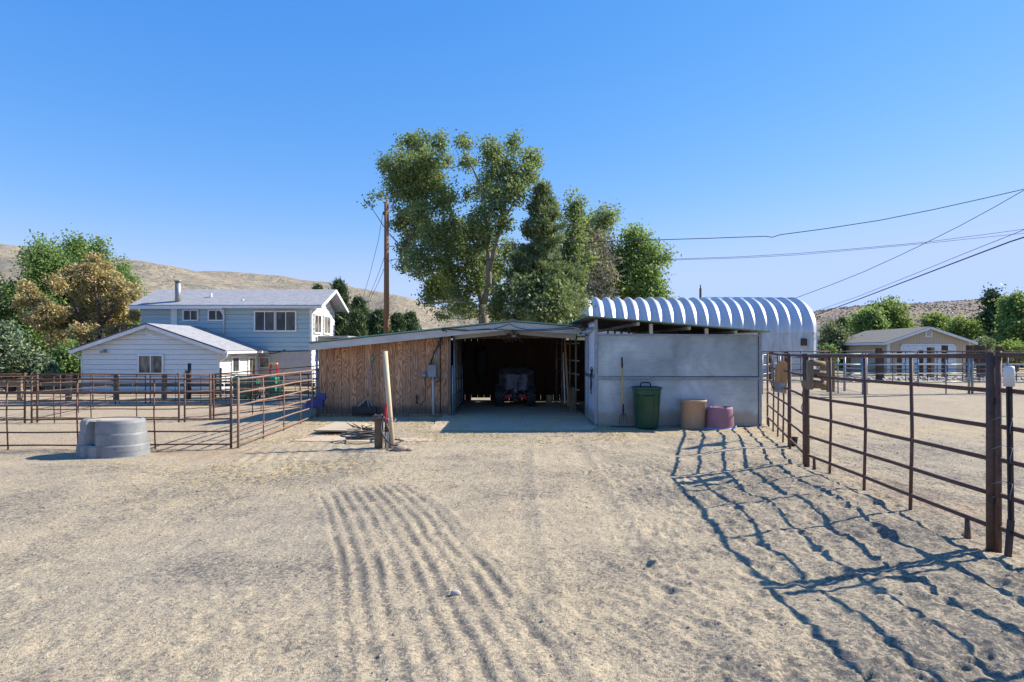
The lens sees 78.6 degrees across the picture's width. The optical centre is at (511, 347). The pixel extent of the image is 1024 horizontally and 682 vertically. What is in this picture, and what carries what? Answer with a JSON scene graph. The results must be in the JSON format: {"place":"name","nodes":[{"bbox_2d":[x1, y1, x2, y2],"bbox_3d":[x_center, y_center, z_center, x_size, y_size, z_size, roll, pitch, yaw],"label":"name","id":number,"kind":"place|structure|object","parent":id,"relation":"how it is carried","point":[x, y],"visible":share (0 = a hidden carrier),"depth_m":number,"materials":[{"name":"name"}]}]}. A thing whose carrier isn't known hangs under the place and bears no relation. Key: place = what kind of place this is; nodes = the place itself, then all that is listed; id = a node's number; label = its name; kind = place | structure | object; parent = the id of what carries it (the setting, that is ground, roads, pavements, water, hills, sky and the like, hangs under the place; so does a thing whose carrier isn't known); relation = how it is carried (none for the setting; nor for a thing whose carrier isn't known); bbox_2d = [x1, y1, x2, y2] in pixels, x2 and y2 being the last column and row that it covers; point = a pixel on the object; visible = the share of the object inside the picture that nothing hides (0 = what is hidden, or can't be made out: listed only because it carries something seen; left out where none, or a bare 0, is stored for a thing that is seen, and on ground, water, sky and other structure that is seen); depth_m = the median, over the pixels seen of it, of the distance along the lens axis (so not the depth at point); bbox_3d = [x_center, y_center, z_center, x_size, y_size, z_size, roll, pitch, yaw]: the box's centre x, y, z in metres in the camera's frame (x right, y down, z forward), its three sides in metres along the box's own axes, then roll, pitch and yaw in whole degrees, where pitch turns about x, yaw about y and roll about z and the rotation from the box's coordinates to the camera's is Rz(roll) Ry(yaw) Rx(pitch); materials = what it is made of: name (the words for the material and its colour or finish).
{"place":"outdoors","nodes":[
{"label":"outdoors","id":0,"kind":"place"},
{"bbox_2d":[0,244,452,343],"bbox_3d":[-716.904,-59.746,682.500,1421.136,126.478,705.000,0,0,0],"label":"hill","id":1,"kind":"structure","parent":0,"point":[157,276],"depth_m":585.15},
{"bbox_2d":[197,271,568,339],"bbox_3d":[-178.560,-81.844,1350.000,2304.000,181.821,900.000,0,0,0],"label":"hill","id":2,"kind":"structure","parent":0,"point":[401,304],"depth_m":1233.89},
{"bbox_2d":[0,358,1023,681],"bbox_3d":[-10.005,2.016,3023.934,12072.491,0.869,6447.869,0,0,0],"label":"ground","id":3,"kind":"structure","parent":0,"point":[482,620],"depth_m":5.13,"materials":[{"name":"sand"}]},
{"bbox_2d":[0,373,25,422],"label":"pipe fence","id":4,"kind":"object","parent":3,"relation":"on","point":[24,400],"visible":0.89,"depth_m":15.64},
{"bbox_2d":[0,318,52,390],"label":"juniper bush","id":5,"kind":"object","parent":3,"relation":"on","point":[15,352],"visible":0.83,"depth_m":32.65,"materials":[{"name":"green plant"}]},
{"bbox_2d":[18,351,63,390],"bbox_3d":[-25.403,1.309,33.486,2.497,2.554,2.119,0,0,0],"label":"juniper bush","id":6,"kind":"object","parent":3,"relation":"on","point":[50,370],"visible":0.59,"depth_m":33.20,"materials":[{"name":"green plant"}]},
{"bbox_2d":[0,229,86,358],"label":"elm tree","id":7,"kind":"object","parent":3,"relation":"on","point":[43,259],"visible":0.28,"depth_m":44.72,"materials":[{"name":"green plant"}]},
{"bbox_2d":[47,336,84,388],"bbox_3d":[-26.092,1.084,37.031,2.534,3.538,2.664,0,0,38],"label":"shrub","id":8,"kind":"object","parent":3,"relation":"on","point":[70,363],"visible":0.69,"depth_m":36.63,"materials":[{"name":"green plant"}]},
{"bbox_2d":[7,250,144,350],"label":"tree","id":9,"kind":"object","parent":3,"relation":"on","point":[90,318],"visible":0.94,"depth_m":40.97,"materials":[{"name":"brown plant"}]},
{"bbox_2d":[36,373,115,422],"bbox_3d":[-14.250,1.578,20.900,0.046,1.857,11.194,0,0,-24],"label":"pipe fence","id":10,"kind":"object","parent":3,"relation":"on","point":[93,387],"visible":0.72,"depth_m":18.78,"materials":[{"name":"metal"}]},
{"bbox_2d":[45,223,116,353],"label":"elm tree","id":11,"kind":"object","parent":3,"relation":"on","point":[79,244],"visible":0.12,"depth_m":47.70,"materials":[{"name":"green plant"}]},
{"bbox_2d":[38,375,145,403],"bbox_3d":[-17.800,1.863,26.499,4.450,1.335,0.048,0,0,-3],"label":"pipe fence","id":12,"kind":"object","parent":3,"relation":"on","point":[84,386],"visible":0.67,"depth_m":26.46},
{"bbox_2d":[84,233,119,337],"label":"elm tree","id":13,"kind":"object","parent":3,"relation":"on","point":[98,243],"visible":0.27,"depth_m":46.83,"materials":[{"name":"green plant"}]},
{"bbox_2d":[31,373,179,422],"bbox_3d":[-10.235,1.337,15.739,3.678,1.385,0.047,0,0,-2],"label":"pipe fence","id":14,"kind":"object","parent":3,"relation":"on","point":[90,400],"visible":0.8,"depth_m":15.72,"materials":[{"name":"metal"}]},
{"bbox_2d":[75,416,150,458],"bbox_3d":[-6.330,1.424,9.930,1.062,0.587,0.743,0,0,0],"label":"stock tank","id":15,"kind":"object","parent":3,"relation":"on","point":[112,437],"visible":1,"depth_m":9.66,"materials":[{"name":"grey plastic"}]},
{"bbox_2d":[0,377,231,449],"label":"pipe fence","id":16,"kind":"object","parent":3,"relation":"on","point":[77,406],"visible":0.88,"depth_m":10.46,"materials":[{"name":"metal"}]},
{"bbox_2d":[103,253,147,334],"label":"elm tree","id":17,"kind":"object","parent":3,"relation":"on","point":[123,267],"visible":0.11,"depth_m":49.01,"materials":[{"name":"green plant"}]},
{"bbox_2d":[0,384,314,393],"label":"board fence","id":18,"kind":"object","parent":3,"relation":"on","point":[147,385],"visible":0.36,"depth_m":28.70,"materials":[{"name":"brown wood"}]},
{"bbox_2d":[184,373,210,421],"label":"pipe fence","id":19,"kind":"object","parent":3,"relation":"on","point":[209,399],"visible":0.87,"depth_m":16.20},
{"bbox_2d":[150,375,250,402],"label":"pipe fence","id":20,"kind":"object","parent":3,"relation":"on","point":[225,385],"visible":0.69,"depth_m":26.70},
{"bbox_2d":[68,280,356,390],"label":"house","id":21,"kind":"structure","parent":3,"relation":"on","point":[178,329],"depth_m":39.17,"materials":[{"name":"white"}]},
{"bbox_2d":[137,354,163,373],"bbox_3d":[-19.611,0.925,33.910,1.414,1.088,0.080,0,0,0],"label":"window","id":22,"kind":"structure","parent":21,"relation":"in","point":[146,363],"depth_m":33.91,"materials":[{"name":"white paint"}]},
{"bbox_2d":[182,309,198,320],"bbox_3d":[-20.169,-2.004,39.210,1.006,0.739,0.080,0,0,0],"label":"window","id":23,"kind":"structure","parent":21,"relation":"in","point":[187,314],"depth_m":39.20,"materials":[{"name":"glass"}]},
{"bbox_2d":[207,309,224,320],"bbox_3d":[-18.565,-2.004,39.210,1.038,0.739,0.080,0,0,0],"label":"window","id":24,"kind":"structure","parent":21,"relation":"in","point":[213,314],"depth_m":39.20,"materials":[{"name":"glass"}]},
{"bbox_2d":[254,311,274,331],"bbox_3d":[-15.516,-1.635,39.210,1.352,1.320,0.080,0,0,0],"label":"window","id":25,"kind":"structure","parent":21,"relation":"in","point":[264,321],"depth_m":39.20,"materials":[{"name":"glass"}]},
{"bbox_2d":[275,311,296,331],"bbox_3d":[-14.195,-1.635,39.210,1.352,1.320,0.080,0,0,0],"label":"window","id":26,"kind":"structure","parent":21,"relation":"in","point":[285,321],"depth_m":39.20,"materials":[{"name":"glass"}]},
{"bbox_2d":[314,313,321,333],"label":"window","id":27,"kind":"structure","parent":21,"relation":"in","point":[317,317],"depth_m":40.31,"materials":[{"name":"white paint"}]},
{"bbox_2d":[323,315,330,334],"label":"window","id":28,"kind":"structure","parent":21,"relation":"in","point":[326,319],"depth_m":42.35,"materials":[{"name":"white paint"}]},
{"bbox_2d":[211,373,308,417],"bbox_3d":[-8.349,1.611,21.600,0.047,1.829,9.659,0,0,-3],"label":"pipe fence","id":29,"kind":"object","parent":3,"relation":"on","point":[279,380],"visible":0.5,"depth_m":20.58,"materials":[{"name":"metal"}]},
{"bbox_2d":[213,365,318,417],"bbox_3d":[-6.475,1.260,17.225,3.212,1.620,0.046,0,0,-21],"label":"pipe fence","id":30,"kind":"object","parent":3,"relation":"on","point":[252,395],"visible":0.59,"depth_m":17.01,"materials":[{"name":"metal"}]},
{"bbox_2d":[237,368,318,448],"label":"pipe gate","id":31,"kind":"structure","parent":3,"relation":"on","point":[238,411],"depth_m":12.03,"materials":[{"name":"metal"}]},
{"bbox_2d":[306,393,325,408],"bbox_3d":[-4.700,1.290,15.015,0.480,0.380,0.230,0,0,0],"label":"feed bucket","id":32,"kind":"object","parent":31,"relation":"hanging from","point":[319,401],"visible":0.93,"depth_m":14.95,"materials":[{"name":"blue plastic"}]},
{"bbox_2d":[255,373,314,402],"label":"pipe fence","id":33,"kind":"object","parent":3,"relation":"on","point":[277,389],"visible":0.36,"depth_m":26.79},
{"bbox_2d":[315,337,317,416],"bbox_3d":[-4.780,0.750,15.300,0.060,2.000,0.060,0,0,0],"label":"shed post","id":34,"kind":"object","parent":3,"relation":"on","point":[316,375],"visible":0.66,"depth_m":15.28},
{"bbox_2d":[314,422,366,431],"bbox_3d":[-3.403,1.627,12.853,0.925,0.025,1.446,0,0,0],"label":"plywood sheet","id":35,"kind":"object","parent":3,"relation":"on","point":[340,426],"visible":0.93,"depth_m":12.58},
{"bbox_2d":[328,277,353,338],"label":"conifer tree","id":36,"kind":"object","parent":3,"relation":"on","point":[341,287],"visible":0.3,"depth_m":46.67,"materials":[{"name":"green plant"}]},
{"bbox_2d":[291,436,394,441],"bbox_3d":[-3.024,1.718,11.560,1.906,0.060,0.672,0,0,5],"label":"concrete pad","id":37,"kind":"object","parent":3,"relation":"on","point":[328,438],"visible":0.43,"depth_m":11.44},
{"bbox_2d":[343,306,370,335],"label":"conifer tree","id":38,"kind":"object","parent":3,"relation":"on","point":[356,322],"visible":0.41,"depth_m":44.67,"materials":[{"name":"green plant"}]},
{"bbox_2d":[345,294,370,324],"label":"conifer tree","id":39,"kind":"object","parent":3,"relation":"on","point":[359,302],"visible":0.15,"depth_m":48.66,"materials":[{"name":"green plant"}]},
{"bbox_2d":[352,356,376,415],"bbox_3d":[-3.622,0.947,15.393,0.591,1.486,0.212,0,0,0],"label":"drag rake","id":40,"kind":"object","parent":3,"relation":"on","point":[364,408],"visible":0.95,"depth_m":15.31,"materials":[{"name":"metal"}]},
{"bbox_2d":[340,430,403,443],"bbox_3d":[-2.442,1.592,11.169,1.243,0.141,0.666,0,0,26],"label":"hose coil","id":41,"kind":"object","parent":3,"relation":"on","point":[366,435],"visible":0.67,"depth_m":11.06,"materials":[{"name":"rubber"}]},
{"bbox_2d":[372,414,383,448],"bbox_3d":[-2.245,1.466,10.550,0.216,0.669,0.216,0,0,0],"label":"post","id":42,"kind":"object","parent":3,"relation":"on","point":[378,439],"visible":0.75,"depth_m":10.49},
{"bbox_2d":[364,307,392,334],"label":"conifer tree","id":43,"kind":"object","parent":3,"relation":"on","point":[376,322],"visible":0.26,"depth_m":46.52,"materials":[{"name":"green plant"}]},
{"bbox_2d":[383,202,388,333],"bbox_3d":[-5.625,-2.248,28.000,0.275,8.496,0.270,0,0,0],"label":"utility pole","id":44,"kind":"object","parent":3,"relation":"on","point":[386,266],"visible":0.66,"depth_m":27.90,"materials":[{"name":"brown wood"}]},
{"bbox_2d":[389,233,1022,261],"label":"wire","id":45,"kind":"object","parent":44,"relation":"attached to","point":[752,257],"visible":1,"depth_m":25.41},
{"bbox_2d":[389,189,1023,246],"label":"wire","id":46,"kind":"object","parent":44,"relation":"attached to","point":[725,237],"visible":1,"depth_m":25.78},
{"bbox_2d":[389,229,1023,260],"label":"wire","id":47,"kind":"object","parent":44,"relation":"attached to","point":[692,258],"visible":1,"depth_m":26.34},
{"bbox_2d":[382,351,394,448],"bbox_3d":[-2.079,0.891,10.550,0.264,1.655,0.090,0,0,35],"label":"wooden post","id":48,"kind":"object","parent":3,"relation":"on","point":[387,386],"visible":0.76,"depth_m":10.52,"materials":[{"name":"white wood"}]},
{"bbox_2d":[389,310,406,332],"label":"conifer tree","id":49,"kind":"object","parent":3,"relation":"on","point":[398,321],"visible":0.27,"depth_m":48.66,"materials":[{"name":"green plant"}]},
{"bbox_2d":[403,308,422,330],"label":"conifer tree","id":50,"kind":"object","parent":3,"relation":"on","point":[412,321],"visible":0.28,"depth_m":49.58,"materials":[{"name":"green plant"}]},
{"bbox_2d":[357,125,547,326],"bbox_3d":[-2.924,-4.734,30.998,9.332,13.267,6.332,0,0,0],"label":"cottonwood tree","id":51,"kind":"object","parent":3,"relation":"on","point":[414,176],"visible":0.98,"depth_m":29.95,"materials":[{"name":"green plant"}]},
{"bbox_2d":[308,318,677,416],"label":"shed","id":52,"kind":"structure","parent":3,"relation":"on","point":[344,367],"depth_m":15.50,"materials":[{"name":"brown wood"}]},
{"bbox_2d":[416,327,446,414],"bbox_3d":[-1.924,0.595,15.371,0.876,2.148,0.290,0,0,26],"label":"electrical box","id":53,"kind":"object","parent":52,"relation":"attached to","point":[432,371],"visible":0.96,"depth_m":15.39,"materials":[{"name":"paint"}]},
{"bbox_2d":[474,347,488,382],"bbox_3d":[-0.976,0.575,20.000,0.460,1.150,0.220,0,0,0],"label":"hanging harness","id":54,"kind":"object","parent":52,"relation":"hanging from","point":[481,364],"visible":1,"depth_m":19.92,"materials":[{"name":"black leather"}]},
{"bbox_2d":[6,415,982,523],"bbox_3d":[-1.371,1.651,10.743,12.701,0.171,9.399,0,0,0],"label":"straw","id":55,"kind":"object","parent":3,"relation":"on","point":[410,426],"visible":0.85,"depth_m":11.06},
{"bbox_2d":[0,461,1022,681],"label":"pebbles","id":56,"kind":"object","parent":3,"relation":"on","point":[502,551],"visible":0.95,"depth_m":5.22,"materials":[{"name":"stone"}]},
{"bbox_2d":[3,418,1020,678],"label":"dirt clods","id":57,"kind":"object","parent":3,"relation":"on","point":[447,534],"visible":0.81,"depth_m":6.67,"materials":[{"name":"soil"}]},
{"bbox_2d":[494,266,578,323],"bbox_3d":[1.204,-0.871,27.403,3.944,5.362,4.011,0,0,0],"label":"shrub","id":58,"kind":"object","parent":3,"relation":"on","point":[547,304],"visible":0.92,"depth_m":26.86,"materials":[{"name":"green plant"}]},
{"bbox_2d":[495,179,587,340],"bbox_3d":[1.451,-2.968,29.007,3.995,9.738,4.271,0,0,-44],"label":"pine tree","id":59,"kind":"object","parent":3,"relation":"on","point":[543,224],"visible":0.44,"depth_m":28.40,"materials":[{"name":"green plant"}]},
{"bbox_2d":[557,181,599,314],"bbox_3d":[3.537,-3.887,36.113,2.504,11.389,2.852,0,0,-31],"label":"poplar tree","id":60,"kind":"object","parent":3,"relation":"on","point":[575,214],"visible":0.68,"depth_m":35.74,"materials":[{"name":"green plant"}]},
{"bbox_2d":[561,200,631,299],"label":"mixed tree","id":61,"kind":"object","parent":3,"relation":"on","point":[606,219],"visible":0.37,"depth_m":47.13,"materials":[{"name":"green plant"}]},
{"bbox_2d":[579,217,624,299],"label":"dead tree","id":62,"kind":"object","parent":3,"relation":"on","point":[594,279],"visible":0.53,"depth_m":45.61,"materials":[{"name":"grey plant"}]},
{"bbox_2d":[610,218,681,299],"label":"maple tree","id":63,"kind":"object","parent":3,"relation":"on","point":[642,278],"visible":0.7,"depth_m":47.99,"materials":[{"name":"green plant"}]},
{"bbox_2d":[631,382,661,428],"bbox_3d":[2.824,1.207,13.120,0.596,0.949,0.566,0,0,0],"label":"trash can","id":64,"kind":"object","parent":3,"relation":"on","point":[646,400],"visible":1,"depth_m":12.90,"materials":[{"name":"green plastic"}]},
{"bbox_2d":[568,315,769,425],"bbox_3d":[3.525,0.522,16.733,3.891,2.396,7.015,0,0,0],"label":"shed","id":65,"kind":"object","parent":3,"relation":"on","point":[716,366],"visible":0.91,"depth_m":13.54,"materials":[{"name":"paint"}]},
{"bbox_2d":[680,399,706,428],"bbox_3d":[3.800,1.392,13.094,0.552,0.592,0.512,0,0,0],"label":"upturned tub","id":66,"kind":"object","parent":3,"relation":"on","point":[693,413],"visible":0.98,"depth_m":12.90,"materials":[{"name":"beige plastic"}]},
{"bbox_2d":[579,297,816,375],"bbox_3d":[11.725,-0.733,41.977,14.550,5.265,6.675,0,0,0],"label":"quonset hut","id":67,"kind":"object","parent":3,"relation":"on","point":[789,323],"visible":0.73,"depth_m":39.20,"materials":[{"name":"metal"}]},
{"bbox_2d":[705,406,736,429],"bbox_3d":[4.336,1.461,12.980,0.664,0.452,0.558,0,0,0],"label":"upturned tub","id":68,"kind":"object","parent":3,"relation":"on","point":[719,417],"visible":0.99,"depth_m":12.77,"materials":[{"name":"pink plastic"}]},
{"bbox_2d":[766,352,788,446],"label":"pipe fence","id":69,"kind":"object","parent":3,"relation":"on","point":[768,419],"visible":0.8,"depth_m":11.88,"materials":[{"name":"metal"}]},
{"bbox_2d":[771,361,786,392],"bbox_3d":[4.651,0.523,10.891,0.236,0.558,0.289,0,0,41],"label":"hanging board","id":70,"kind":"object","parent":69,"relation":"hanging from","point":[780,382],"visible":0.98,"depth_m":10.94,"materials":[{"name":"brown wood"}]},
{"bbox_2d":[789,353,802,463],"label":"pipe gate","id":71,"kind":"structure","parent":3,"relation":"on","point":[794,408],"depth_m":9.79,"materials":[{"name":"metal"}]},
{"bbox_2d":[762,351,829,382],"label":"pipe fence","id":72,"kind":"object","parent":3,"relation":"on","point":[770,369],"visible":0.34,"depth_m":30.29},
{"bbox_2d":[762,353,862,393],"bbox_3d":[10.976,1.029,23.300,3.787,1.601,0.079,0,0,22],"label":"pipe fence","id":73,"kind":"object","parent":3,"relation":"on","point":[837,373],"visible":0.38,"depth_m":22.88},
{"bbox_2d":[817,342,841,368],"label":"shrub","id":74,"kind":"object","parent":3,"relation":"on","point":[830,347],"visible":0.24,"depth_m":51.77,"materials":[{"name":"green plant"}]},
{"bbox_2d":[817,316,862,367],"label":"olive tree","id":75,"kind":"object","parent":3,"relation":"on","point":[837,337],"visible":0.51,"depth_m":57.39,"materials":[{"name":"green plant"}]},
{"bbox_2d":[829,351,874,377],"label":"pipe fence","id":76,"kind":"object","parent":3,"relation":"on","point":[851,363],"visible":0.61,"depth_m":30.68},
{"bbox_2d":[841,301,891,334],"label":"maple tree","id":77,"kind":"object","parent":3,"relation":"on","point":[868,320],"visible":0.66,"depth_m":67.41,"materials":[{"name":"green plant"}]},
{"bbox_2d":[875,348,881,379],"bbox_3d":[18.093,0.963,30.823,0.247,1.877,0.197,0,0,6],"label":"wooden post","id":78,"kind":"object","parent":3,"relation":"on","point":[878,368],"visible":0.56,"depth_m":30.73,"materials":[{"name":"brown wood"}]},
{"bbox_2d":[863,294,918,328],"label":"willow tree","id":79,"kind":"object","parent":3,"relation":"on","point":[896,314],"visible":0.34,"depth_m":70.57,"materials":[{"name":"green plant"}]},
{"bbox_2d":[803,352,994,551],"bbox_3d":[4.003,0.945,6.900,0.080,1.810,3.767,0,0,4],"label":"pipe fence","id":80,"kind":"object","parent":3,"relation":"on","point":[989,458],"visible":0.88,"depth_m":6.18,"materials":[{"name":"metal"}]},
{"bbox_2d":[801,360,834,391],"bbox_3d":[4.116,0.381,8.445,0.380,0.428,0.310,0,0,0],"label":"block rack","id":81,"kind":"object","parent":80,"relation":"attached to","point":[809,383],"visible":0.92,"depth_m":8.39,"materials":[{"name":"brown wood"}]},
{"bbox_2d":[882,351,917,380],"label":"pipe fence","id":82,"kind":"object","parent":3,"relation":"on","point":[892,369],"visible":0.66,"depth_m":30.98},
{"bbox_2d":[841,326,977,371],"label":"garage","id":83,"kind":"structure","parent":3,"relation":"on","point":[913,339],"depth_m":47.74,"materials":[{"name":"beige"}]},
{"bbox_2d":[902,346,953,350],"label":"door panel","id":84,"kind":"structure","parent":83,"relation":"in","point":[904,348],"depth_m":47.56,"materials":[{"name":"white paint"}]},
{"bbox_2d":[866,358,969,393],"bbox_3d":[14.778,1.029,22.750,4.024,1.601,0.080,0,0,-4],"label":"pipe fence","id":85,"kind":"object","parent":3,"relation":"on","point":[945,373],"visible":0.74,"depth_m":22.77,"materials":[{"name":"metal"}]},
{"bbox_2d":[820,376,1023,381],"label":"border rocks","id":86,"kind":"object","parent":3,"relation":"on","point":[931,378],"visible":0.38,"depth_m":32.98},
{"bbox_2d":[914,310,959,330],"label":"maple tree","id":87,"kind":"object","parent":3,"relation":"on","point":[931,320],"visible":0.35,"depth_m":73.60,"materials":[{"name":"green plant"}]},
{"bbox_2d":[937,312,991,343],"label":"maple tree","id":88,"kind":"object","parent":3,"relation":"on","point":[966,327],"visible":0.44,"depth_m":61.19,"materials":[{"name":"green plant"}]},
{"bbox_2d":[946,351,994,380],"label":"pipe fence","id":89,"kind":"object","parent":3,"relation":"on","point":[978,375],"visible":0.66,"depth_m":30.78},
{"bbox_2d":[976,346,985,376],"bbox_3d":[25.969,0.929,34.615,0.332,2.023,0.266,0,0,-1],"label":"wooden post","id":90,"kind":"object","parent":3,"relation":"on","point":[979,348],"visible":0.45,"depth_m":34.48,"materials":[{"name":"brown wood"}]},
{"bbox_2d":[972,334,1000,362],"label":"shrub","id":91,"kind":"object","parent":3,"relation":"on","point":[984,342],"visible":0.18,"depth_m":51.71,"materials":[{"name":"green plant"}]},
{"bbox_2d":[969,282,1006,345],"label":"poplar tree","id":92,"kind":"object","parent":3,"relation":"on","point":[988,310],"visible":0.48,"depth_m":65.69,"materials":[{"name":"green plant"}]},
{"bbox_2d":[971,358,1023,393],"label":"pipe fence","id":93,"kind":"object","parent":3,"relation":"on","point":[973,373],"visible":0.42,"depth_m":22.86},
{"bbox_2d":[987,335,1023,370],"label":"shrub","id":94,"kind":"object","parent":3,"relation":"on","point":[1011,344],"visible":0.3,"depth_m":49.74,"materials":[{"name":"green plant"}]},
{"bbox_2d":[988,287,1023,366],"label":"maple tree","id":95,"kind":"object","parent":3,"relation":"on","point":[1011,321],"visible":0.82,"depth_m":59.72,"materials":[{"name":"green plant"}]},
{"bbox_2d":[1003,366,1014,556],"bbox_3d":[3.863,0.973,4.860,0.077,1.654,0.071,0,0,0],"label":"steel stake","id":96,"kind":"object","parent":3,"relation":"on","point":[1009,377],"visible":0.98,"depth_m":4.84,"materials":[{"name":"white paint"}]},
{"bbox_2d":[995,351,1023,552],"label":"pipe fence","id":97,"kind":"object","parent":3,"relation":"on","point":[999,459],"visible":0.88,"depth_m":4.97,"materials":[{"name":"metal"}]},
{"bbox_2d":[0,0,1023,313],"label":"sky","id":98,"kind":"structure","parent":0,"point":[243,136],"materials":[{"name":"blue"}]},
{"bbox_2d":[430,400,596,429],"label":"concrete floor","id":99,"kind":"structure","parent":0,"point":[489,408],"depth_m":15.31,"materials":[{"name":"concrete"}]},
{"bbox_2d":[452,363,462,415],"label":"stall gate","id":100,"kind":"structure","parent":99,"relation":"on","point":[461,389],"depth_m":16.63,"materials":[{"name":"metal"}]},
{"bbox_2d":[495,367,535,406],"bbox_3d":[0.099,1.172,18.641,1.170,1.141,1.923,0,0,0],"label":"quad bike","id":101,"kind":"object","parent":99,"relation":"on","point":[515,380],"visible":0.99,"depth_m":17.79,"materials":[{"name":"plastic"}]},
{"bbox_2d":[556,334,579,412],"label":"stall rails","id":102,"kind":"object","parent":99,"relation":"on","point":[569,372],"visible":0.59,"depth_m":16.78,"materials":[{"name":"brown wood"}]},
{"bbox_2d":[813,300,984,350],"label":"hill","id":103,"kind":"structure","parent":0,"point":[837,311],"depth_m":292.58,"materials":[{"name":"soil"}]},
{"bbox_2d":[813,298,1004,337],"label":"sagebrush","id":104,"kind":"object","parent":103,"relation":"on","point":[928,307],"visible":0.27,"depth_m":302.02,"materials":[{"name":"plant"}]},
{"bbox_3d":[20.851,-2.600,24.000,1.800,8.600,0.292,0,0,0],"label":"utility pole","id":105,"kind":"object","parent":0,"visible":0},
{"bbox_2d":[715,190,1023,297],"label":"wire","id":106,"kind":"object","parent":105,"relation":"attached to","point":[875,266],"visible":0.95,"depth_m":29.45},
{"bbox_2d":[814,237,1023,315],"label":"wire","id":107,"kind":"object","parent":105,"relation":"attached to","point":[927,273],"visible":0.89,"depth_m":31.82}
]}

